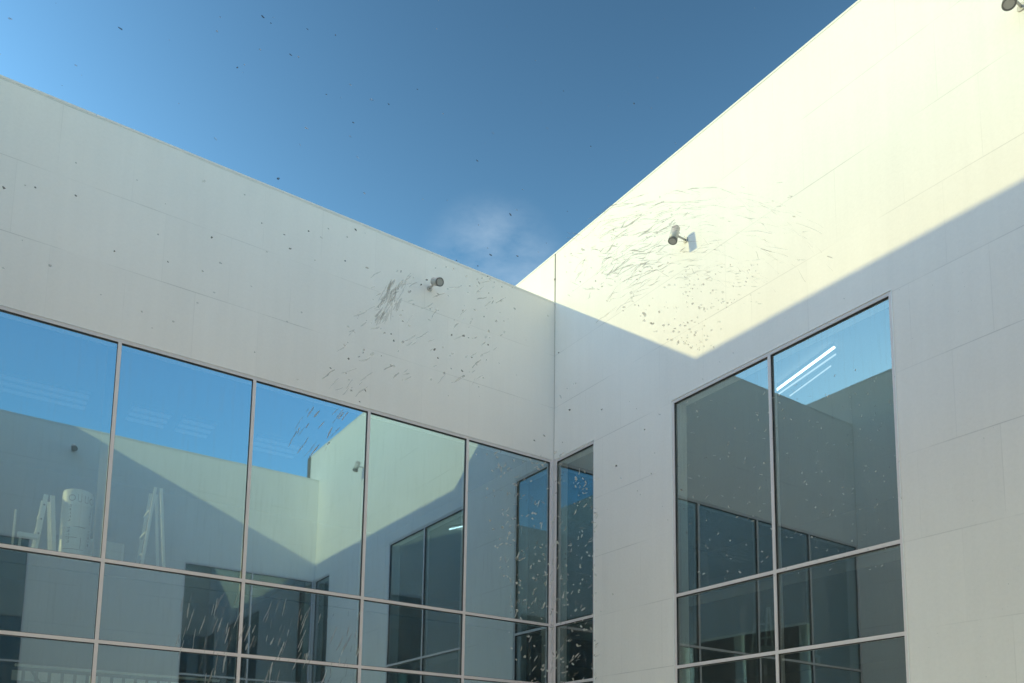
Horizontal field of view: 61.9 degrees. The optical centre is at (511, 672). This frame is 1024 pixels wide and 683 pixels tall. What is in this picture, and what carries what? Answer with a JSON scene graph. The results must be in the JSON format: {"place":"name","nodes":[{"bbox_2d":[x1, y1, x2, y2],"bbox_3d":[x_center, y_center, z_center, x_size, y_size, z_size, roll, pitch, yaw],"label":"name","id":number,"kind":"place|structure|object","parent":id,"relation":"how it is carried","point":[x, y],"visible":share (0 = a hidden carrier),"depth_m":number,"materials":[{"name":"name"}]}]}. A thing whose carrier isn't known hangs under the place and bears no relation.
{"place":"outdoors","nodes":[
{"label":"outdoors","id":0,"kind":"place"},
{"bbox_2d":[0,0,856,285],"label":"sky","id":1,"kind":"structure","parent":0,"point":[682,64],"materials":[{"name":"blue"}]},
{"bbox_3d":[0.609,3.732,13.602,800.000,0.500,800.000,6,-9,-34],"label":"ground","id":2,"kind":"structure","parent":0,"visible":0},
{"bbox_2d":[0,75,555,682],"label":"building","id":3,"kind":"structure","parent":2,"relation":"on","point":[156,467],"depth_m":11.59,"materials":[{"name":"paint"}]},
{"bbox_2d":[0,305,550,682],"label":"window","id":4,"kind":"structure","parent":3,"relation":"in","point":[137,480],"depth_m":11.42,"materials":[{"name":"clear glass"}]},
{"bbox_2d":[427,277,443,290],"bbox_3d":[-1.198,-6.082,13.337,0.134,0.226,0.375,6,-9,-34],"label":"spotlight","id":5,"kind":"object","parent":3,"relation":"attached to","point":[437,281],"visible":1,"depth_m":13.23,"materials":[{"name":"metal"}]},
{"bbox_2d":[516,0,1023,682],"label":"building","id":6,"kind":"structure","parent":2,"relation":"on","point":[880,142],"depth_m":11.21,"materials":[{"name":"paint"}]},
{"bbox_2d":[554,441,593,682],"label":"window","id":7,"kind":"structure","parent":6,"relation":"in","point":[558,624],"depth_m":14.19,"materials":[{"name":"grey metal"}]},
{"bbox_2d":[668,225,687,244],"bbox_3d":[2.371,-6.253,12.229,0.330,0.278,0.131,6,-9,-34],"label":"spotlight","id":8,"kind":"object","parent":6,"relation":"attached to","point":[674,236],"visible":0.97,"depth_m":12.16,"materials":[{"name":"metal"}]},
{"bbox_2d":[672,291,908,682],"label":"window","id":9,"kind":"structure","parent":6,"relation":"in","point":[770,357],"depth_m":10.63,"materials":[{"name":"grey metal"}]},
{"bbox_2d":[777,342,834,390],"bbox_3d":[3.971,-4.157,11.699,0.031,0.083,1.360,3,-8,-17],"label":"ceiling light","id":10,"kind":"object","parent":6,"relation":"attached to","point":[809,363],"visible":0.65,"depth_m":11.59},
{"bbox_2d":[778,349,835,393],"bbox_3d":[4.062,-4.144,11.803,0.022,0.078,1.216,3,-8,-18],"label":"ceiling light","id":11,"kind":"object","parent":6,"relation":"attached to","point":[823,360],"visible":0.89,"depth_m":11.74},
{"bbox_2d":[789,361,830,395],"bbox_3d":[4.177,-4.119,11.989,0.018,0.076,0.936,3,-8,-16],"label":"ceiling light","id":12,"kind":"object","parent":6,"relation":"attached to","point":[821,370],"visible":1,"depth_m":11.96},
{"bbox_2d":[1001,0,1023,11],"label":"spotlight","id":13,"kind":"object","parent":6,"relation":"attached to","point":[1007,5],"visible":1,"depth_m":8.41,"materials":[{"name":"metal"}]},
{"bbox_3d":[3.840,-3.367,-0.461,12.150,10.162,6.466,6,-9,-34],"label":"building","id":14,"kind":"object","parent":2,"relation":"on","visible":0},
{"bbox_2d":[2,15,993,682],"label":"debris particles","id":15,"kind":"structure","parent":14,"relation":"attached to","point":[498,463],"depth_m":0.44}
]}

